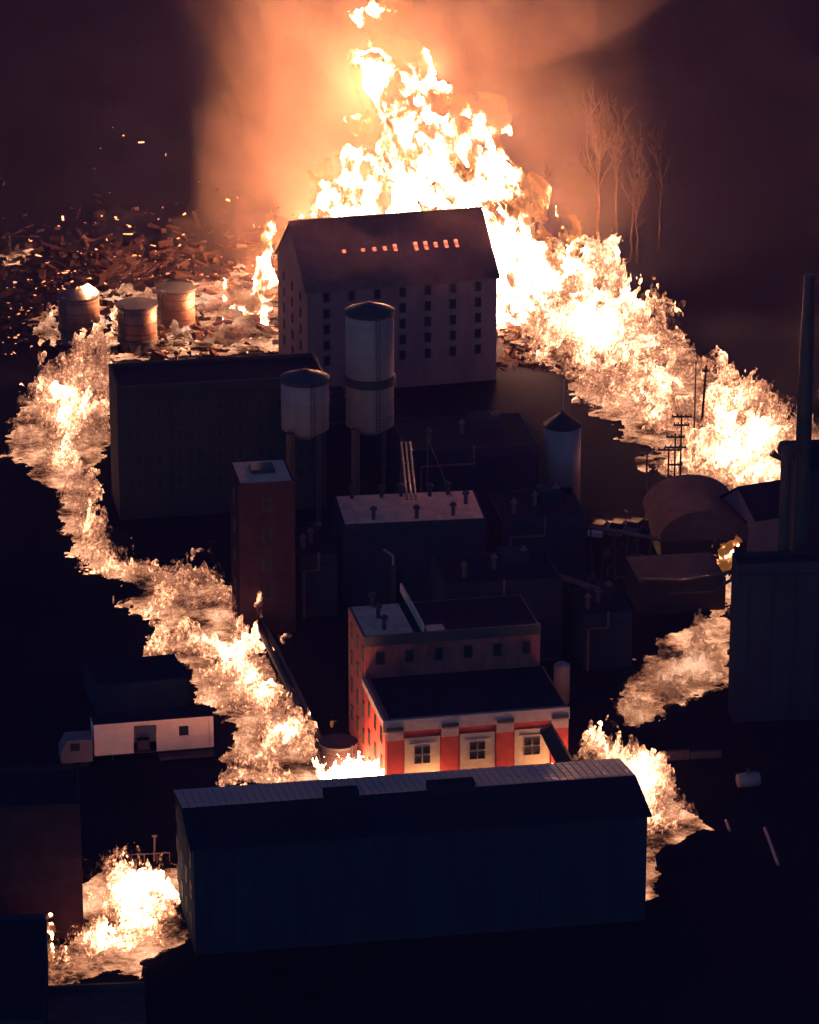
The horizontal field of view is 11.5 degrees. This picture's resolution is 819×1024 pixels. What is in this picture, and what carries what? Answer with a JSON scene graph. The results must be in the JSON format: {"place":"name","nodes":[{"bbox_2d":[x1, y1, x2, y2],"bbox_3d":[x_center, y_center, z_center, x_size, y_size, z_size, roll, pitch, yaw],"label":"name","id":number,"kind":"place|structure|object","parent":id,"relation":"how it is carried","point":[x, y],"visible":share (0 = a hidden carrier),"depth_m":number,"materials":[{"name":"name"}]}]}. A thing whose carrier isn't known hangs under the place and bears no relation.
{"place":"outdoors","nodes":[
{"label":"outdoors","id":0,"kind":"place"},
{"bbox_2d":[0,0,818,1023],"bbox_3d":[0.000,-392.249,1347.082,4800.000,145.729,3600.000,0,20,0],"label":"ground","id":1,"kind":"structure","parent":0,"point":[246,106],"depth_m":557.45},
{"bbox_2d":[0,248,32,265],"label":"fire","id":2,"kind":"object","parent":1,"relation":"on","point":[26,251],"visible":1,"depth_m":582.30,"materials":[{"name":"liquid"}]},
{"bbox_2d":[0,913,48,1023],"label":"foreground block","id":3,"kind":"structure","parent":1,"relation":"on","point":[24,969],"depth_m":357.57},
{"bbox_2d":[0,764,83,938],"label":"corner building","id":4,"kind":"structure","parent":1,"relation":"on","point":[40,850],"depth_m":372.27,"materials":[{"name":"brick"}]},
{"bbox_2d":[59,730,92,766],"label":"parked truck","id":5,"kind":"object","parent":1,"relation":"on","point":[75,746],"visible":0.92,"depth_m":410.93,"materials":[{"name":"metal"}]},
{"bbox_2d":[57,288,99,347],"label":"storage tank","id":6,"kind":"object","parent":1,"relation":"on","point":[78,309],"visible":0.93,"depth_m":539.84,"materials":[{"name":"metal"}]},
{"bbox_2d":[76,283,99,295],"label":"fire","id":7,"kind":"object","parent":6,"relation":"on","point":[92,291],"visible":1,"depth_m":539.79,"materials":[{"name":"orange"}]},
{"bbox_2d":[48,981,146,1023],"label":"loading dock","id":8,"kind":"object","parent":1,"relation":"on","point":[76,1003],"visible":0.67,"depth_m":360.98,"materials":[{"name":"concrete"}]},
{"bbox_2d":[28,283,203,346],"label":"rubble fire","id":9,"kind":"object","parent":1,"relation":"on","point":[48,322],"visible":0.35,"depth_m":552.02,"materials":[{"name":"fire"}]},
{"bbox_2d":[48,846,188,984],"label":"fire pool","id":10,"kind":"structure","parent":1,"relation":"on","point":[132,902],"depth_m":375.43,"materials":[{"name":"liquid"}]},
{"bbox_2d":[47,913,54,957],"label":"fire","id":11,"kind":"object","parent":10,"relation":"in","point":[51,932],"visible":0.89,"depth_m":367.14,"materials":[{"name":"orange"}]},
{"bbox_2d":[3,127,260,354],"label":"embers","id":12,"kind":"object","parent":1,"relation":"on","point":[120,281],"visible":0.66,"depth_m":574.54},
{"bbox_2d":[84,654,187,713],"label":"dark shed","id":13,"kind":"structure","parent":1,"relation":"on","point":[137,683],"depth_m":425.55,"materials":[{"name":"grey metal"}]},
{"bbox_2d":[115,297,157,352],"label":"storage tank","id":14,"kind":"object","parent":1,"relation":"on","point":[137,324],"visible":1,"depth_m":538.82,"materials":[{"name":"metal"}]},
{"bbox_2d":[0,164,278,360],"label":"rubble","id":15,"kind":"object","parent":1,"relation":"on","point":[46,346],"visible":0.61,"depth_m":552.91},
{"bbox_2d":[110,305,117,329],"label":"fire","id":16,"kind":"object","parent":15,"relation":"on","point":[114,313],"visible":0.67,"depth_m":545.47,"materials":[{"name":"orange"}]},
{"bbox_2d":[0,193,278,280],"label":"rubble","id":17,"kind":"object","parent":1,"relation":"on","point":[113,266],"visible":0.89,"depth_m":580.98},
{"bbox_2d":[118,852,169,863],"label":"guard rail","id":18,"kind":"object","parent":1,"relation":"on","point":[144,854],"visible":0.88,"depth_m":389.65,"materials":[{"name":"metal"}]},
{"bbox_2d":[90,705,214,760],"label":"low building","id":19,"kind":"structure","parent":1,"relation":"on","point":[175,731],"depth_m":413.17,"materials":[{"name":"paint"}]},
{"bbox_2d":[0,321,318,786],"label":"fire","id":20,"kind":"structure","parent":1,"relation":"on","point":[71,407],"depth_m":453.70,"materials":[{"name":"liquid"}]},
{"bbox_2d":[156,281,195,330],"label":"storage tank","id":21,"kind":"object","parent":1,"relation":"on","point":[176,300],"visible":0.96,"depth_m":547.87,"materials":[{"name":"metal"}]},
{"bbox_2d":[108,282,277,360],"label":"rubble fire","id":22,"kind":"object","parent":1,"relation":"on","point":[245,322],"visible":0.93,"depth_m":545.38,"materials":[{"name":"liquid"}]},
{"bbox_2d":[136,262,277,317],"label":"rubble fire","id":23,"kind":"object","parent":1,"relation":"on","point":[204,302],"visible":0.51,"depth_m":565.28,"materials":[{"name":"fire"}]},
{"bbox_2d":[108,352,326,519],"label":"dark warehouse","id":24,"kind":"structure","parent":1,"relation":"on","point":[184,433],"depth_m":478.98,"materials":[{"name":"metal"}]},
{"bbox_2d":[134,405,141,416],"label":"window","id":25,"kind":"structure","parent":24,"relation":"in","point":[137,408],"depth_m":475.57,"materials":[{"name":"black glass"}]},
{"bbox_2d":[155,428,162,439],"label":"window","id":26,"kind":"structure","parent":24,"relation":"in","point":[158,432],"depth_m":477.08,"materials":[{"name":"black glass"}]},
{"bbox_2d":[175,403,182,414],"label":"window","id":27,"kind":"structure","parent":24,"relation":"in","point":[178,406],"depth_m":476.38,"materials":[{"name":"black glass"}]},
{"bbox_2d":[175,427,182,438],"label":"window","id":28,"kind":"structure","parent":24,"relation":"in","point":[178,430],"depth_m":477.43,"materials":[{"name":"black glass"}]},
{"bbox_2d":[196,450,203,461],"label":"window","id":29,"kind":"structure","parent":24,"relation":"in","point":[199,453],"depth_m":478.83,"materials":[{"name":"black glass"}]},
{"bbox_2d":[216,425,223,436],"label":"window","id":30,"kind":"structure","parent":24,"relation":"in","point":[219,428],"depth_m":478.25,"materials":[{"name":"black glass"}]},
{"bbox_2d":[216,449,223,460],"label":"window","id":31,"kind":"structure","parent":24,"relation":"in","point":[219,452],"depth_m":479.30,"materials":[{"name":"black glass"}]},
{"bbox_2d":[256,398,263,409],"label":"window","id":32,"kind":"structure","parent":24,"relation":"in","point":[260,401],"depth_m":478.01,"materials":[{"name":"black glass"}]},
{"bbox_2d":[297,444,304,455],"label":"window","id":33,"kind":"structure","parent":24,"relation":"in","point":[301,447],"depth_m":480.82,"materials":[{"name":"black glass"}]},
{"bbox_2d":[297,468,304,479],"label":"window","id":34,"kind":"structure","parent":24,"relation":"in","point":[301,471],"depth_m":481.88,"materials":[{"name":"black glass"}]},
{"bbox_2d":[223,220,277,315],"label":"flame","id":35,"kind":"object","parent":1,"relation":"on","point":[263,265],"visible":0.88,"depth_m":551.92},
{"bbox_2d":[230,459,295,633],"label":"stair tower","id":36,"kind":"structure","parent":1,"relation":"on","point":[262,502],"depth_m":442.78,"materials":[{"name":"brick"}]},
{"bbox_2d":[262,498,270,511],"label":"window","id":37,"kind":"structure","parent":36,"relation":"in","point":[266,503],"depth_m":440.58,"materials":[{"name":"grey glass"}]},
{"bbox_2d":[262,528,271,541],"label":"window","id":38,"kind":"structure","parent":36,"relation":"in","point":[267,532],"depth_m":441.77,"materials":[{"name":"grey glass"}]},
{"bbox_2d":[263,557,271,570],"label":"window","id":39,"kind":"structure","parent":36,"relation":"in","point":[267,562],"depth_m":442.95,"materials":[{"name":"grey glass"}]},
{"bbox_2d":[263,586,272,599],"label":"window","id":40,"kind":"structure","parent":36,"relation":"in","point":[267,591],"depth_m":444.04,"materials":[{"name":"grey glass"}]},
{"bbox_2d":[253,620,322,761],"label":"pipe walkway","id":41,"kind":"structure","parent":1,"relation":"on","point":[277,661],"depth_m":431.06,"materials":[{"name":"metal"}]},
{"bbox_2d":[280,368,329,527],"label":"water tower","id":42,"kind":"structure","parent":1,"relation":"on","point":[304,403],"depth_m":456.36,"materials":[{"name":"metal"}]},
{"bbox_2d":[295,521,336,618],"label":"works building","id":43,"kind":"structure","parent":1,"relation":"on","point":[315,573],"depth_m":449.83,"materials":[{"name":"metal"}]},
{"bbox_2d":[319,734,357,771],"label":"storage tank","id":44,"kind":"object","parent":1,"relation":"on","point":[332,746],"visible":0.75,"depth_m":407.67,"materials":[{"name":"metal"}]},
{"bbox_2d":[311,751,384,779],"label":"fire lane","id":45,"kind":"structure","parent":1,"relation":"on","point":[359,767],"depth_m":404.63,"materials":[{"name":"liquid"}]},
{"bbox_2d":[326,384,389,472],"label":"works building","id":46,"kind":"structure","parent":1,"relation":"on","point":[338,445],"depth_m":495.40,"materials":[{"name":"metal"}]},
{"bbox_2d":[344,301,395,494],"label":"storage silo","id":47,"kind":"object","parent":1,"relation":"on","point":[369,378],"visible":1,"depth_m":463.19,"materials":[{"name":"metal"}]},
{"bbox_2d":[274,206,499,387],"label":"tall warehouse","id":48,"kind":"structure","parent":1,"relation":"on","point":[431,277],"depth_m":524.76,"materials":[{"name":"metal"}]},
{"bbox_2d":[383,549,395,603],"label":"roof pipe","id":49,"kind":"object","parent":1,"relation":"on","point":[393,583],"visible":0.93,"depth_m":452.08,"materials":[{"name":"metal"}]},
{"bbox_2d":[399,441,416,499],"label":"pipes","id":50,"kind":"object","parent":1,"relation":"on","point":[411,481],"depth_m":469.67,"materials":[{"name":"metal"}]},
{"bbox_2d":[334,481,486,604],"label":"still house","id":51,"kind":"structure","parent":1,"relation":"on","point":[413,536],"depth_m":453.32,"materials":[{"name":"metal"}]},
{"bbox_2d":[427,437,451,495],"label":"guy cable","id":52,"kind":"object","parent":51,"relation":"attached to","point":[437,462],"visible":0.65,"depth_m":460.78,"materials":[{"name":"metal"}]},
{"bbox_2d":[172,758,651,954],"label":"black warehouse","id":53,"kind":"structure","parent":1,"relation":"on","point":[322,862],"depth_m":373.60,"materials":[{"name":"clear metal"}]},
{"bbox_2d":[235,919,254,952],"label":"loading door","id":54,"kind":"structure","parent":53,"relation":"in","point":[244,929],"depth_m":371.46,"materials":[{"name":"blue metal"}]},
{"bbox_2d":[322,912,340,945],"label":"loading door","id":55,"kind":"structure","parent":53,"relation":"in","point":[334,918],"depth_m":372.82,"materials":[{"name":"blue metal"}]},
{"bbox_2d":[408,906,426,938],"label":"loading door","id":56,"kind":"structure","parent":53,"relation":"in","point":[414,913],"depth_m":374.10,"materials":[{"name":"blue metal"}]},
{"bbox_2d":[494,899,511,931],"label":"loading door","id":57,"kind":"structure","parent":53,"relation":"in","point":[502,908],"depth_m":375.38,"materials":[{"name":"blue metal"}]},
{"bbox_2d":[577,893,596,925],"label":"loading door","id":58,"kind":"structure","parent":53,"relation":"in","point":[592,897],"depth_m":376.76,"materials":[{"name":"metal"}]},
{"bbox_2d":[260,0,578,330],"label":"fireball","id":59,"kind":"object","parent":1,"relation":"on","point":[511,246],"visible":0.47,"depth_m":548.03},
{"bbox_2d":[348,583,569,774],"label":"red building","id":60,"kind":"structure","parent":1,"relation":"on","point":[451,684],"depth_m":407.79,"materials":[{"name":"brick"}]},
{"bbox_2d":[376,651,384,664],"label":"window","id":61,"kind":"structure","parent":60,"relation":"in","point":[380,656],"depth_m":408.27,"materials":[{"name":"black glass"}]},
{"bbox_2d":[405,649,413,662],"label":"window","id":62,"kind":"structure","parent":60,"relation":"in","point":[409,653],"depth_m":408.77,"materials":[{"name":"black glass"}]},
{"bbox_2d":[434,647,442,660],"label":"window","id":63,"kind":"structure","parent":60,"relation":"in","point":[438,651],"depth_m":409.37,"materials":[{"name":"black glass"}]},
{"bbox_2d":[464,645,472,658],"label":"window","id":64,"kind":"structure","parent":60,"relation":"in","point":[468,649],"depth_m":409.87,"materials":[{"name":"black glass"}]},
{"bbox_2d":[493,643,501,655],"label":"window","id":65,"kind":"structure","parent":60,"relation":"in","point":[497,647],"depth_m":410.47,"materials":[{"name":"black glass"}]},
{"bbox_2d":[522,640,530,653],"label":"window","id":66,"kind":"structure","parent":60,"relation":"in","point":[526,645],"depth_m":410.97,"materials":[{"name":"black glass"}]},
{"bbox_2d":[391,410,539,512],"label":"works building","id":67,"kind":"structure","parent":1,"relation":"on","point":[480,453],"depth_m":481.01,"materials":[{"name":"metal"}]},
{"bbox_2d":[431,545,561,660],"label":"works building","id":68,"kind":"structure","parent":1,"relation":"on","point":[533,578],"depth_m":437.46,"materials":[{"name":"metal"}]},
{"bbox_2d":[486,483,587,586],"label":"works building","id":69,"kind":"structure","parent":1,"relation":"on","point":[551,519],"depth_m":458.16,"materials":[{"name":"metal"}]},
{"bbox_2d":[538,161,553,220],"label":"bare tree","id":70,"kind":"object","parent":1,"relation":"on","point":[546,183],"visible":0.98,"depth_m":597.19,"materials":[{"name":"brown plant"}]},
{"bbox_2d":[496,259,603,372],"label":"rubble","id":71,"kind":"object","parent":1,"relation":"on","point":[527,349],"visible":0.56,"depth_m":538.73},
{"bbox_2d":[539,723,573,762],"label":"loading chute","id":72,"kind":"object","parent":1,"relation":"on","point":[558,750],"visible":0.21,"depth_m":399.02,"materials":[{"name":"metal"}]},
{"bbox_2d":[554,661,569,704],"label":"steel tank","id":73,"kind":"object","parent":1,"relation":"on","point":[562,677],"visible":0.86,"depth_m":426.06,"materials":[{"name":"grey metal"}]},
{"bbox_2d":[543,380,581,501],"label":"cone roof silo","id":74,"kind":"object","parent":1,"relation":"on","point":[562,451],"visible":0.9,"depth_m":482.17,"materials":[{"name":"metal"}]},
{"bbox_2d":[560,221,593,301],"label":"flame","id":75,"kind":"object","parent":1,"relation":"on","point":[571,264],"visible":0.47,"depth_m":553.55,"materials":[{"name":"orange"}]},
{"bbox_2d":[559,573,596,593],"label":"pipe bridge","id":76,"kind":"structure","parent":1,"relation":"on","point":[569,580],"depth_m":440.78,"materials":[{"name":"metal"}]},
{"bbox_2d":[566,580,632,670],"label":"works building","id":77,"kind":"structure","parent":1,"relation":"on","point":[599,622],"depth_m":435.93,"materials":[{"name":"metal"}]},
{"bbox_2d":[588,519,611,538],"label":"parked car","id":78,"kind":"object","parent":1,"relation":"on","point":[600,523],"visible":0.57,"depth_m":473.92,"materials":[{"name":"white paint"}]},
{"bbox_2d":[578,78,627,241],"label":"bare tree","id":79,"kind":"object","parent":1,"relation":"on","point":[598,162],"visible":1,"depth_m":568.99,"materials":[{"name":"brown plant"}]},
{"bbox_2d":[590,97,644,231],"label":"bare tree","id":80,"kind":"object","parent":1,"relation":"on","point":[616,177],"visible":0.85,"depth_m":589.79,"materials":[{"name":"brown plant"}]},
{"bbox_2d":[607,518,628,536],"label":"parked car","id":81,"kind":"object","parent":1,"relation":"on","point":[618,524],"visible":0.77,"depth_m":474.40,"materials":[{"name":"metal"}]},
{"bbox_2d":[588,525,661,583],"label":"pipe bridge","id":82,"kind":"structure","parent":1,"relation":"on","point":[628,534],"depth_m":459.02,"materials":[{"name":"metal"}]},
{"bbox_2d":[612,121,650,261],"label":"bare tree","id":83,"kind":"object","parent":1,"relation":"on","point":[633,205],"visible":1,"depth_m":576.36,"materials":[{"name":"brown plant"}]},
{"bbox_2d":[624,517,645,532],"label":"parked car","id":84,"kind":"object","parent":1,"relation":"on","point":[634,524],"visible":0.62,"depth_m":474.93,"materials":[{"name":"metal"}]},
{"bbox_2d":[626,173,651,263],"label":"bare tree","id":85,"kind":"object","parent":1,"relation":"on","point":[637,210],"visible":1,"depth_m":576.18,"materials":[{"name":"brown plant"}]},
{"bbox_2d":[573,715,712,900],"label":"fire pool","id":86,"kind":"structure","parent":1,"relation":"on","point":[652,772],"depth_m":403.65,"materials":[{"name":"liquid"}]},
{"bbox_2d":[641,518,649,533],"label":"parked car","id":87,"kind":"object","parent":1,"relation":"on","point":[645,528],"visible":0.32,"depth_m":474.60,"materials":[{"name":"metal"}]},
{"bbox_2d":[640,447,654,490],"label":"utility pole","id":88,"kind":"object","parent":1,"relation":"on","point":[646,479],"visible":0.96,"depth_m":488.23,"materials":[{"name":"brown wood"}]},
{"bbox_2d":[498,199,818,490],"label":"fire","id":89,"kind":"structure","parent":1,"relation":"on","point":[735,439],"depth_m":522.26,"materials":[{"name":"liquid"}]},
{"bbox_2d":[587,452,730,582],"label":"rubble","id":90,"kind":"object","parent":1,"relation":"on","point":[593,575],"visible":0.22,"depth_m":468.03,"materials":[{"name":"stone"}]},
{"bbox_2d":[646,123,674,249],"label":"bare tree","id":91,"kind":"object","parent":1,"relation":"on","point":[661,183],"visible":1,"depth_m":582.00,"materials":[{"name":"brown plant"}]},
{"bbox_2d":[658,447,679,477],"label":"utility pole","id":92,"kind":"object","parent":1,"relation":"on","point":[668,449],"visible":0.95,"depth_m":478.48,"materials":[{"name":"brown wood"}]},
{"bbox_2d":[617,574,730,726],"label":"fire tongue","id":93,"kind":"object","parent":1,"relation":"on","point":[698,665],"visible":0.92,"depth_m":433.51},
{"bbox_2d":[664,433,685,475],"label":"utility pole","id":94,"kind":"object","parent":1,"relation":"on","point":[675,447],"visible":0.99,"depth_m":479.47,"materials":[{"name":"brown wood"}]},
{"bbox_2d":[625,552,730,615],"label":"burnt shed","id":95,"kind":"structure","parent":1,"relation":"on","point":[676,583],"depth_m":451.39,"materials":[{"name":"metal"}]},
{"bbox_2d":[672,414,691,474],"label":"utility pole","id":96,"kind":"object","parent":1,"relation":"on","point":[681,417],"visible":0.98,"depth_m":480.22,"materials":[{"name":"brown wood"}]},
{"bbox_2d":[662,748,720,760],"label":"wall","id":97,"kind":"structure","parent":1,"relation":"on","point":[677,754],"depth_m":413.31,"materials":[{"name":"concrete"}]},
{"bbox_2d":[693,362,696,455],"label":"utility pole","id":98,"kind":"object","parent":1,"relation":"on","point":[695,398],"visible":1,"depth_m":495.53,"materials":[{"name":"brown wood"}]},
{"bbox_2d":[642,474,748,558],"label":"round roofed hall","id":99,"kind":"structure","parent":1,"relation":"on","point":[689,513],"depth_m":466.87,"materials":[{"name":"metal"}]},
{"bbox_2d":[700,365,709,428],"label":"utility pole","id":100,"kind":"object","parent":1,"relation":"on","point":[705,370],"visible":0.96,"depth_m":501.88,"materials":[{"name":"brown wood"}]},
{"bbox_2d":[736,768,760,787],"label":"overturned tank","id":101,"kind":"object","parent":1,"relation":"on","point":[748,778],"visible":1,"depth_m":406.22,"materials":[{"name":"metal"}]},
{"bbox_2d":[719,480,779,551],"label":"gabled shed","id":102,"kind":"structure","parent":1,"relation":"on","point":[755,506],"depth_m":465.89,"materials":[{"name":"metal"}]},
{"bbox_2d":[763,827,778,864],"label":"fallen pipe","id":103,"kind":"object","parent":1,"relation":"on","point":[771,845],"visible":1,"depth_m":392.74,"materials":[{"name":"metal"}]},
{"bbox_2d":[728,550,818,721],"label":"shadowed building","id":104,"kind":"structure","parent":1,"relation":"on","point":[774,649],"depth_m":419.91,"materials":[{"name":"metal"}]},
{"bbox_2d":[769,440,809,550],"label":"cowled exhaust","id":105,"kind":"object","parent":1,"relation":"on","point":[787,450],"visible":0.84,"depth_m":419.98,"materials":[{"name":"metal"}]},
{"bbox_2d":[791,273,814,550],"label":"black stack","id":106,"kind":"object","parent":1,"relation":"on","point":[800,516],"visible":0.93,"depth_m":419.58,"materials":[{"name":"metal"}]},
{"bbox_2d":[789,439,818,550],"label":"tall shadowed building","id":107,"kind":"structure","parent":1,"relation":"on","point":[814,517],"depth_m":431.06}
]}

